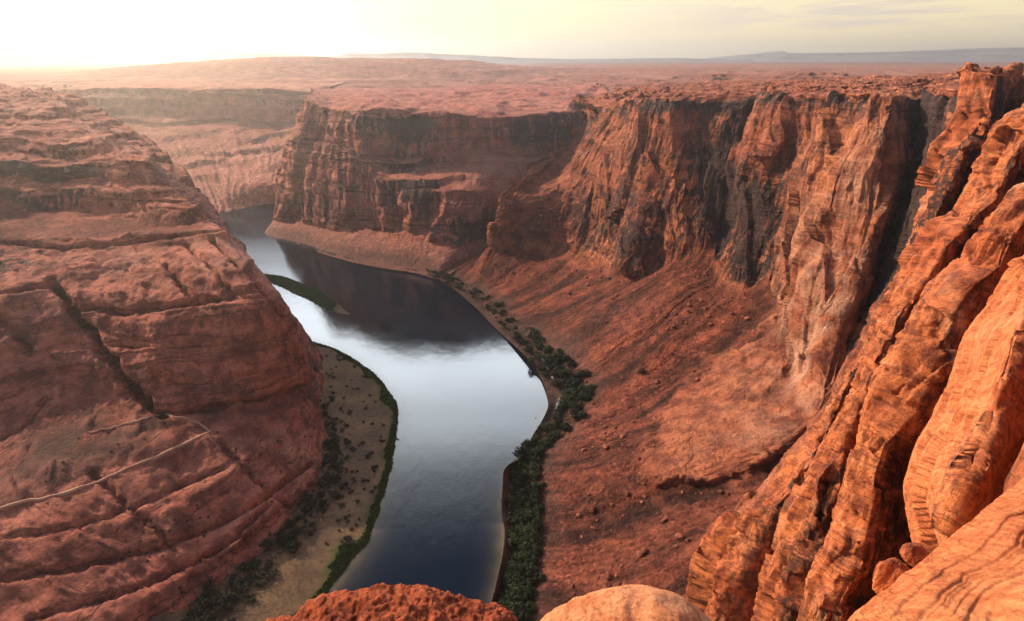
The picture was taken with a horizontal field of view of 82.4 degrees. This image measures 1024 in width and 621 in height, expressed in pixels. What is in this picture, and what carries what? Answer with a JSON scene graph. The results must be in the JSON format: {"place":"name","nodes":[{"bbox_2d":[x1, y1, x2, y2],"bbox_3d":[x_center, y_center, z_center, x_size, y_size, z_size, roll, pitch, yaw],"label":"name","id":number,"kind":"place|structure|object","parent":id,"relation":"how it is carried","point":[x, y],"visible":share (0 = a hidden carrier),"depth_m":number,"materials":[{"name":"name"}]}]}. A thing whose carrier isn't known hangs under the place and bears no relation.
{"place":"outdoors","nodes":[
{"label":"outdoors","id":0,"kind":"place"},
{"bbox_2d":[0,431,211,509],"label":"path","id":1,"kind":"structure","parent":0,"point":[106,477],"depth_m":387.00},
{"bbox_2d":[89,413,211,432],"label":"path","id":2,"kind":"structure","parent":0,"point":[169,415],"depth_m":429.93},
{"bbox_2d":[0,83,328,620],"bbox_3d":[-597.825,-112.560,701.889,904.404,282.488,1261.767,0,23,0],"label":"headland","id":3,"kind":"structure","parent":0,"point":[135,283],"depth_m":456.20,"materials":[{"name":"brown stone"}]},
{"bbox_2d":[0,47,337,62],"bbox_3d":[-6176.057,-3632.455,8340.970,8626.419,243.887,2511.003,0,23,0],"label":"mesa","id":4,"kind":"structure","parent":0,"point":[129,57],"depth_m":8194.58,"materials":[{"name":"beige stone"}]},
{"bbox_2d":[0,76,361,212],"bbox_3d":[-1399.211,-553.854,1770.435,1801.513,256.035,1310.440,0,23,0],"label":"canyon wall","id":5,"kind":"structure","parent":0,"point":[223,144],"depth_m":1646.42,"materials":[{"name":"stone"}]},
{"bbox_2d":[149,343,398,620],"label":"gravel bar","id":6,"kind":"object","parent":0,"point":[298,585],"visible":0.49,"depth_m":429.10,"materials":[{"name":"soil"}]},
{"bbox_2d":[184,612,199,620],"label":"desert shrub","id":7,"kind":"object","parent":6,"relation":"on","point":[193,618],"visible":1,"depth_m":343.78,"materials":[{"name":"green plant"}]},
{"bbox_2d":[194,596,209,612],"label":"desert shrub","id":8,"kind":"object","parent":6,"relation":"on","point":[204,600],"visible":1,"depth_m":350.73,"materials":[{"name":"green plant"}]},
{"bbox_2d":[197,612,209,620],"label":"desert shrub","id":9,"kind":"object","parent":6,"relation":"on","point":[205,617],"visible":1,"depth_m":344.60,"materials":[{"name":"green plant"}]},
{"bbox_2d":[201,576,214,589],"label":"desert shrub","id":10,"kind":"object","parent":6,"relation":"on","point":[208,584],"visible":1,"depth_m":360.52,"materials":[{"name":"green plant"}]},
{"bbox_2d":[207,611,215,619],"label":"desert shrub","id":11,"kind":"object","parent":6,"relation":"on","point":[212,615],"visible":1,"depth_m":345.85,"materials":[{"name":"green plant"}]},
{"bbox_2d":[206,591,217,606],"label":"desert shrub","id":12,"kind":"object","parent":6,"relation":"on","point":[211,602],"visible":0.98,"depth_m":353.25,"materials":[{"name":"green plant"}]},
{"bbox_2d":[209,592,217,603],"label":"desert shrub","id":13,"kind":"object","parent":6,"relation":"on","point":[212,597],"visible":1,"depth_m":355.02,"materials":[{"name":"green plant"}]},
{"bbox_2d":[213,599,224,612],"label":"desert shrub","id":14,"kind":"object","parent":6,"relation":"on","point":[219,606],"visible":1,"depth_m":351.71,"materials":[{"name":"green plant"}]},
{"bbox_2d":[219,591,230,604],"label":"desert shrub","id":15,"kind":"object","parent":6,"relation":"on","point":[225,599],"visible":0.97,"depth_m":356.05,"materials":[{"name":"green plant"}]},
{"bbox_2d":[220,601,234,612],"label":"desert shrub","id":16,"kind":"object","parent":6,"relation":"on","point":[228,606],"visible":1,"depth_m":351.84,"materials":[{"name":"green plant"}]},
{"bbox_2d":[226,580,237,588],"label":"desert shrub","id":17,"kind":"object","parent":6,"relation":"on","point":[231,584],"visible":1,"depth_m":365.32,"materials":[{"name":"green plant"}]},
{"bbox_2d":[226,591,237,601],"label":"desert shrub","id":18,"kind":"object","parent":6,"relation":"on","point":[233,596],"visible":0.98,"depth_m":357.18,"materials":[{"name":"green plant"}]},
{"bbox_2d":[242,592,256,602],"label":"desert shrub","id":19,"kind":"object","parent":6,"relation":"on","point":[253,599],"visible":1,"depth_m":358.90,"materials":[{"name":"green plant"}]},
{"bbox_2d":[248,559,258,567],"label":"desert shrub","id":20,"kind":"object","parent":6,"relation":"on","point":[253,563],"visible":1,"depth_m":378.79,"materials":[{"name":"green plant"}]},
{"bbox_2d":[253,578,266,587],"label":"desert shrub","id":21,"kind":"object","parent":6,"relation":"on","point":[258,582],"visible":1,"depth_m":369.20,"materials":[{"name":"green plant"}]},
{"bbox_2d":[265,558,273,569],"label":"desert shrub","id":22,"kind":"object","parent":6,"relation":"on","point":[268,566],"visible":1,"depth_m":381.75,"materials":[{"name":"green plant"}]},
{"bbox_2d":[287,540,297,547],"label":"desert shrub","id":23,"kind":"object","parent":6,"relation":"on","point":[294,544],"visible":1,"depth_m":396.02,"materials":[{"name":"green plant"}]},
{"bbox_2d":[265,274,349,314],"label":"island","id":24,"kind":"structure","parent":0,"point":[339,309],"depth_m":832.88,"materials":[{"name":"soil"}]},
{"bbox_2d":[264,273,397,615],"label":"grass","id":25,"kind":"structure","parent":0,"point":[377,503],"depth_m":512.70,"materials":[{"name":"green plant"}]},
{"bbox_2d":[219,204,558,603],"bbox_3d":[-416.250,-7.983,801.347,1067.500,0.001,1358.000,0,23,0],"label":"river","id":26,"kind":"structure","parent":0,"point":[457,373],"depth_m":580.42,"materials":[{"name":"liquid"}]},
{"bbox_2d":[265,83,606,278],"bbox_3d":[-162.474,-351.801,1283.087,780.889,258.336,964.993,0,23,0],"label":"promontory","id":27,"kind":"structure","parent":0,"point":[419,180],"depth_m":1004.15,"materials":[{"name":"stone"}]},
{"bbox_2d":[0,57,1023,91],"bbox_3d":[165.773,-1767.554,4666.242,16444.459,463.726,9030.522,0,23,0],"label":"plateau","id":28,"kind":"structure","parent":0,"point":[413,72],"depth_m":2383.99,"materials":[{"name":"brown stone"}]},
{"bbox_2d":[0,61,1023,67],"bbox_3d":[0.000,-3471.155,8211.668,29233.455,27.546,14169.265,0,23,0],"label":"desert plain","id":29,"kind":"structure","parent":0,"point":[97,65],"depth_m":5950.98,"materials":[{"name":"brown sand"}]},
{"bbox_2d":[0,0,1023,58],"label":"sky","id":30,"kind":"structure","parent":0,"point":[545,29],"materials":[{"name":"white"}]},
{"bbox_2d":[336,52,746,61],"bbox_3d":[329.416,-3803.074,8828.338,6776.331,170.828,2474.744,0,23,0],"label":"mesa","id":31,"kind":"structure","parent":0,"point":[438,56],"depth_m":8664.19,"materials":[{"name":"brown stone"}]},
{"bbox_2d":[429,72,1023,620],"bbox_3d":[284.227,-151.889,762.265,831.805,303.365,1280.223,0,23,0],"label":"canyon wall","id":32,"kind":"structure","parent":0,"point":[791,206],"depth_m":551.47,"materials":[{"name":"red stone"}]},
{"bbox_2d":[181,269,593,620],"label":"undergrowth","id":33,"kind":"object","parent":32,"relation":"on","point":[327,490],"visible":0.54,"depth_m":453.19,"materials":[{"name":"green plant"}]},
{"bbox_2d":[494,593,511,608],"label":"riverbank bush","id":34,"kind":"object","parent":33,"relation":"on","point":[501,600],"visible":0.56,"depth_m":356.64,"materials":[{"name":"green plant"}]},
{"bbox_2d":[500,580,508,592],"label":"riverbank bush","id":35,"kind":"object","parent":33,"relation":"on","point":[503,589],"visible":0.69,"depth_m":369.77,"materials":[{"name":"green plant"}]},
{"bbox_2d":[501,571,512,580],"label":"riverbank bush","id":36,"kind":"object","parent":33,"relation":"on","point":[507,574],"visible":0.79,"depth_m":375.60,"materials":[{"name":"green plant"}]},
{"bbox_2d":[502,574,513,587],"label":"riverbank bush","id":37,"kind":"object","parent":33,"relation":"on","point":[508,581],"visible":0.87,"depth_m":370.65,"materials":[{"name":"green plant"}]},
{"bbox_2d":[504,495,517,507],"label":"riverbank bush","id":38,"kind":"object","parent":33,"relation":"on","point":[508,498],"visible":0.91,"depth_m":438.59,"materials":[{"name":"green plant"}]},
{"bbox_2d":[505,510,518,517],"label":"riverbank bush","id":39,"kind":"object","parent":33,"relation":"on","point":[511,513],"visible":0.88,"depth_m":427.28,"materials":[{"name":"green plant"}]},
{"bbox_2d":[504,562,520,573],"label":"riverbank bush","id":40,"kind":"object","parent":33,"relation":"on","point":[509,569],"visible":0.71,"depth_m":381.24,"materials":[{"name":"green plant"}]},
{"bbox_2d":[507,535,517,546],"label":"riverbank bush","id":41,"kind":"object","parent":33,"relation":"on","point":[511,542],"visible":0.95,"depth_m":403.22,"materials":[{"name":"green plant"}]},
{"bbox_2d":[505,560,519,570],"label":"riverbank bush","id":42,"kind":"object","parent":33,"relation":"on","point":[511,563],"visible":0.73,"depth_m":386.64,"materials":[{"name":"green plant"}]},
{"bbox_2d":[508,552,517,560],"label":"riverbank bush","id":43,"kind":"object","parent":33,"relation":"on","point":[515,555],"visible":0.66,"depth_m":391.96,"materials":[{"name":"green plant"}]},
{"bbox_2d":[508,601,525,614],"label":"riverbank bush","id":44,"kind":"object","parent":33,"relation":"on","point":[517,604],"visible":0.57,"depth_m":349.60,"materials":[{"name":"green plant"}]},
{"bbox_2d":[509,513,524,526],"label":"riverbank bush","id":45,"kind":"object","parent":33,"relation":"on","point":[514,522],"visible":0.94,"depth_m":419.89,"materials":[{"name":"green plant"}]},
{"bbox_2d":[510,572,525,581],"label":"riverbank bush","id":46,"kind":"object","parent":33,"relation":"on","point":[515,575],"visible":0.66,"depth_m":371.60,"materials":[{"name":"green plant"}]},
{"bbox_2d":[510,587,526,600],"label":"riverbank bush","id":47,"kind":"object","parent":33,"relation":"on","point":[525,593],"visible":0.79,"depth_m":359.48,"materials":[{"name":"green plant"}]},
{"bbox_2d":[513,460,525,471],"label":"riverbank bush","id":48,"kind":"object","parent":33,"relation":"on","point":[516,466],"visible":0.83,"depth_m":474.80,"materials":[{"name":"green plant"}]},
{"bbox_2d":[511,590,529,603],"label":"riverbank bush","id":49,"kind":"object","parent":33,"relation":"on","point":[524,597],"visible":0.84,"depth_m":357.81,"materials":[{"name":"green plant"}]},
{"bbox_2d":[512,446,529,457],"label":"riverbank bush","id":50,"kind":"object","parent":33,"relation":"on","point":[521,450],"visible":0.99,"depth_m":484.81,"materials":[{"name":"green plant"}]},
{"bbox_2d":[513,603,528,620],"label":"riverbank bush","id":51,"kind":"object","parent":33,"relation":"on","point":[517,611],"visible":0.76,"depth_m":345.01,"materials":[{"name":"green plant"}]},
{"bbox_2d":[515,510,526,523],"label":"riverbank bush","id":52,"kind":"object","parent":33,"relation":"on","point":[521,515],"visible":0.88,"depth_m":422.09,"materials":[{"name":"green plant"}]},
{"bbox_2d":[514,562,528,577],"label":"riverbank bush","id":53,"kind":"object","parent":33,"relation":"on","point":[521,573],"visible":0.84,"depth_m":378.03,"materials":[{"name":"green plant"}]},
{"bbox_2d":[514,457,528,464],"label":"riverbank bush","id":54,"kind":"object","parent":33,"relation":"on","point":[524,461],"visible":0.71,"depth_m":483.72,"materials":[{"name":"green plant"}]},
{"bbox_2d":[517,552,527,563],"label":"riverbank bush","id":55,"kind":"object","parent":33,"relation":"on","point":[521,557],"visible":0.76,"depth_m":387.22,"materials":[{"name":"green plant"}]},
{"bbox_2d":[517,606,532,620],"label":"riverbank bush","id":56,"kind":"object","parent":33,"relation":"on","point":[523,616],"visible":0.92,"depth_m":344.29,"materials":[{"name":"green plant"}]},
{"bbox_2d":[519,532,530,544],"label":"riverbank bush","id":57,"kind":"object","parent":33,"relation":"on","point":[524,540],"visible":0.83,"depth_m":402.25,"materials":[{"name":"green plant"}]},
{"bbox_2d":[520,439,530,447],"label":"riverbank bush","id":58,"kind":"object","parent":33,"relation":"on","point":[525,443],"visible":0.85,"depth_m":498.72,"materials":[{"name":"green plant"}]},
{"bbox_2d":[521,538,534,548],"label":"riverbank bush","id":59,"kind":"object","parent":33,"relation":"on","point":[526,543],"visible":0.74,"depth_m":396.39,"materials":[{"name":"green plant"}]},
{"bbox_2d":[524,604,534,615],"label":"riverbank bush","id":60,"kind":"object","parent":33,"relation":"on","point":[528,609],"visible":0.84,"depth_m":348.65,"materials":[{"name":"green plant"}]},
{"bbox_2d":[522,565,537,576],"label":"riverbank bush","id":61,"kind":"object","parent":33,"relation":"on","point":[524,567],"visible":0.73,"depth_m":376.22,"materials":[{"name":"green plant"}]},
{"bbox_2d":[521,549,539,565],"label":"riverbank bush","id":62,"kind":"object","parent":33,"relation":"on","point":[534,558],"visible":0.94,"depth_m":385.29,"materials":[{"name":"green plant"}]},
{"bbox_2d":[524,600,536,612],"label":"riverbank bush","id":63,"kind":"object","parent":33,"relation":"on","point":[531,603],"visible":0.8,"depth_m":352.93,"materials":[{"name":"green plant"}]},
{"bbox_2d":[521,528,540,541],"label":"riverbank bush","id":64,"kind":"object","parent":33,"relation":"on","point":[533,534],"visible":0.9,"depth_m":405.00,"materials":[{"name":"green plant"}]},
{"bbox_2d":[524,562,537,577],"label":"riverbank bush","id":65,"kind":"object","parent":33,"relation":"on","point":[527,573],"visible":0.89,"depth_m":373.61,"materials":[{"name":"green plant"}]},
{"bbox_2d":[522,543,539,553],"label":"riverbank bush","id":66,"kind":"object","parent":33,"relation":"on","point":[530,547],"visible":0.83,"depth_m":393.26,"materials":[{"name":"green plant"}]},
{"bbox_2d":[528,510,539,519],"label":"riverbank bush","id":67,"kind":"object","parent":33,"relation":"on","point":[534,515],"visible":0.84,"depth_m":423.04,"materials":[{"name":"green plant"}]},
{"bbox_2d":[528,455,541,462],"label":"riverbank bush","id":68,"kind":"object","parent":33,"relation":"on","point":[539,459],"visible":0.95,"depth_m":481.00,"materials":[{"name":"green plant"}]},
{"bbox_2d":[529,490,541,503],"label":"riverbank bush","id":69,"kind":"object","parent":33,"relation":"on","point":[537,500],"visible":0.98,"depth_m":437.76,"materials":[{"name":"green plant"}]},
{"bbox_2d":[528,465,542,476],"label":"riverbank bush","id":70,"kind":"object","parent":33,"relation":"on","point":[535,469],"visible":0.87,"depth_m":466.25,"materials":[{"name":"green plant"}]},
{"bbox_2d":[530,471,540,479],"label":"riverbank bush","id":71,"kind":"object","parent":33,"relation":"on","point":[536,475],"visible":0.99,"depth_m":461.24,"materials":[{"name":"green plant"}]},
{"bbox_2d":[529,480,542,493],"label":"riverbank bush","id":72,"kind":"object","parent":33,"relation":"on","point":[534,485],"visible":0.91,"depth_m":446.75,"materials":[{"name":"green plant"}]},
{"bbox_2d":[529,461,542,470],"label":"riverbank bush","id":73,"kind":"object","parent":33,"relation":"on","point":[539,466],"visible":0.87,"depth_m":473.34,"materials":[{"name":"green plant"}]},
{"bbox_2d":[532,515,542,529],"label":"riverbank bush","id":74,"kind":"object","parent":33,"relation":"on","point":[537,521],"visible":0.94,"depth_m":414.66,"materials":[{"name":"green plant"}]},
{"bbox_2d":[529,567,546,582],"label":"riverbank bush","id":75,"kind":"object","parent":33,"relation":"on","point":[540,573],"visible":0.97,"depth_m":371.99,"materials":[{"name":"green plant"}]},
{"bbox_2d":[532,543,543,553],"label":"riverbank bush","id":76,"kind":"object","parent":33,"relation":"on","point":[539,548],"visible":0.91,"depth_m":394.22,"materials":[{"name":"green plant"}]},
{"bbox_2d":[533,503,545,510],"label":"riverbank bush","id":77,"kind":"object","parent":33,"relation":"on","point":[539,506],"visible":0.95,"depth_m":430.32,"materials":[{"name":"green plant"}]},
{"bbox_2d":[534,352,545,359],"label":"riverbank bush","id":78,"kind":"object","parent":33,"relation":"on","point":[538,355],"visible":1,"depth_m":654.31,"materials":[{"name":"green plant"}]},
{"bbox_2d":[543,345,551,352],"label":"riverbank bush","id":79,"kind":"object","parent":33,"relation":"on","point":[546,350],"visible":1,"depth_m":663.72,"materials":[{"name":"green plant"}]},
{"bbox_2d":[543,423,553,432],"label":"riverbank bush","id":80,"kind":"object","parent":33,"relation":"on","point":[548,429],"visible":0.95,"depth_m":523.28,"materials":[{"name":"green plant"}]},
{"bbox_2d":[544,433,556,441],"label":"riverbank bush","id":81,"kind":"object","parent":33,"relation":"on","point":[551,437],"visible":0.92,"depth_m":511.13,"materials":[{"name":"green plant"}]},
{"bbox_2d":[550,411,562,419],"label":"riverbank bush","id":82,"kind":"object","parent":33,"relation":"on","point":[556,414],"visible":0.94,"depth_m":545.93,"materials":[{"name":"green plant"}]},
{"bbox_2d":[554,418,564,426],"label":"riverbank bush","id":83,"kind":"object","parent":33,"relation":"on","point":[559,421],"visible":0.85,"depth_m":527.27,"materials":[{"name":"green plant"}]},
{"bbox_2d":[556,400,566,408],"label":"riverbank bush","id":84,"kind":"object","parent":33,"relation":"on","point":[561,404],"visible":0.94,"depth_m":558.20,"materials":[{"name":"green plant"}]},
{"bbox_2d":[563,395,576,402],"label":"riverbank bush","id":85,"kind":"object","parent":33,"relation":"on","point":[570,398],"visible":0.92,"depth_m":564.73,"materials":[{"name":"green plant"}]},
{"bbox_2d":[567,359,577,367],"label":"riverbank bush","id":86,"kind":"object","parent":33,"relation":"on","point":[571,362],"visible":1,"depth_m":620.10,"materials":[{"name":"green plant"}]},
{"bbox_2d":[569,408,581,414],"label":"riverbank bush","id":87,"kind":"object","parent":33,"relation":"on","point":[577,410],"visible":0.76,"depth_m":537.57,"materials":[{"name":"green plant"}]},
{"bbox_2d":[573,369,584,377],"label":"riverbank bush","id":88,"kind":"object","parent":33,"relation":"on","point":[579,374],"visible":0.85,"depth_m":598.63,"materials":[{"name":"green plant"}]},
{"bbox_2d":[578,411,587,417],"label":"riverbank bush","id":89,"kind":"object","parent":33,"relation":"on","point":[582,414],"visible":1,"depth_m":531.86,"materials":[{"name":"green plant"}]},
{"bbox_2d":[505,584,522,600],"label":"riverbank bush","id":90,"kind":"object","parent":32,"relation":"on","point":[511,591],"visible":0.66,"depth_m":362.07,"materials":[{"name":"green plant"}]},
{"bbox_2d":[513,577,527,589],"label":"riverbank bush","id":91,"kind":"object","parent":32,"relation":"on","point":[518,582],"visible":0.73,"depth_m":367.58,"materials":[{"name":"green plant"}]},
{"bbox_2d":[520,584,537,599],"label":"riverbank bush","id":92,"kind":"object","parent":32,"relation":"on","point":[534,591],"visible":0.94,"depth_m":361.88,"materials":[{"name":"green plant"}]},
{"bbox_2d":[606,571,612,579],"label":"boulder","id":93,"kind":"object","parent":32,"relation":"on","point":[609,575],"visible":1,"depth_m":351.59,"materials":[{"name":"stone"}]},
{"bbox_2d":[636,550,644,557],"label":"boulder","id":94,"kind":"object","parent":32,"relation":"on","point":[639,553],"visible":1,"depth_m":359.68,"materials":[{"name":"stone"}]},
{"bbox_2d":[675,532,683,539],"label":"boulder","id":95,"kind":"object","parent":32,"relation":"on","point":[679,536],"visible":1,"depth_m":362.01,"materials":[{"name":"stone"}]},
{"bbox_2d":[685,62,1023,620],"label":"cliff spur","id":96,"kind":"structure","parent":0,"point":[728,557],"depth_m":286.28,"materials":[{"name":"orange stone"}]},
{"bbox_2d":[704,47,1023,61],"bbox_3d":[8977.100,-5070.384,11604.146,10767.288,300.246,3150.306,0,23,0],"label":"mesa","id":97,"kind":"structure","parent":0,"point":[996,54],"depth_m":11199.37,"materials":[{"name":"stone"}]},
{"bbox_2d":[751,103,1023,620],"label":"cliff spur","id":98,"kind":"structure","parent":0,"point":[931,252],"depth_m":222.38,"materials":[{"name":"orange stone"}]},
{"bbox_2d":[796,183,1023,620],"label":"cliff spur","id":99,"kind":"structure","parent":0,"point":[868,531],"depth_m":162.32,"materials":[{"name":"orange stone"}]},
{"bbox_2d":[903,255,1023,552],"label":"slickrock buttress","id":100,"kind":"structure","parent":0,"point":[967,448],"depth_m":75.83,"materials":[{"name":"orange stone"}]},
{"bbox_2d":[1003,443,1023,492],"bbox_3d":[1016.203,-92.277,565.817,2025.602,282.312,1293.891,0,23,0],"label":"canyon rim","id":101,"kind":"object","parent":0,"point":[1015,476],"depth_m":47.63,"materials":[{"name":"orange stone"}]},
{"bbox_2d":[847,478,1023,620],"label":"rock slab","id":102,"kind":"object","parent":101,"relation":"on","point":[973,570],"visible":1,"depth_m":19.64,"materials":[{"name":"stone"}]},
{"bbox_2d":[872,557,909,593],"bbox_3d":[20.951,14.775,32.554,2.303,2.208,1.659,24,19,-31],"label":"boulder","id":103,"kind":"object","parent":102,"relation":"on","point":[887,573],"visible":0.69,"depth_m":31.99,"materials":[{"name":"orange stone"}]},
{"bbox_2d":[899,542,930,566],"bbox_3d":[18.776,11.335,27.115,1.602,0.939,1.251,-9,36,-34],"label":"boulder","id":104,"kind":"object","parent":102,"relation":"on","point":[913,554],"visible":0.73,"depth_m":26.85,"materials":[{"name":"orange stone"}]},
{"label":"rim ledge","id":105,"kind":"structure","parent":0,"visible":0},
{"bbox_2d":[265,583,516,620],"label":"rim rock","id":106,"kind":"object","parent":105,"relation":"on","point":[396,602],"visible":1,"depth_m":4.82,"materials":[{"name":"orange stone"}]},
{"bbox_2d":[540,584,711,620],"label":"rim rock","id":107,"kind":"object","parent":105,"relation":"on","point":[635,602],"visible":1,"depth_m":5.14,"materials":[{"name":"stone"}]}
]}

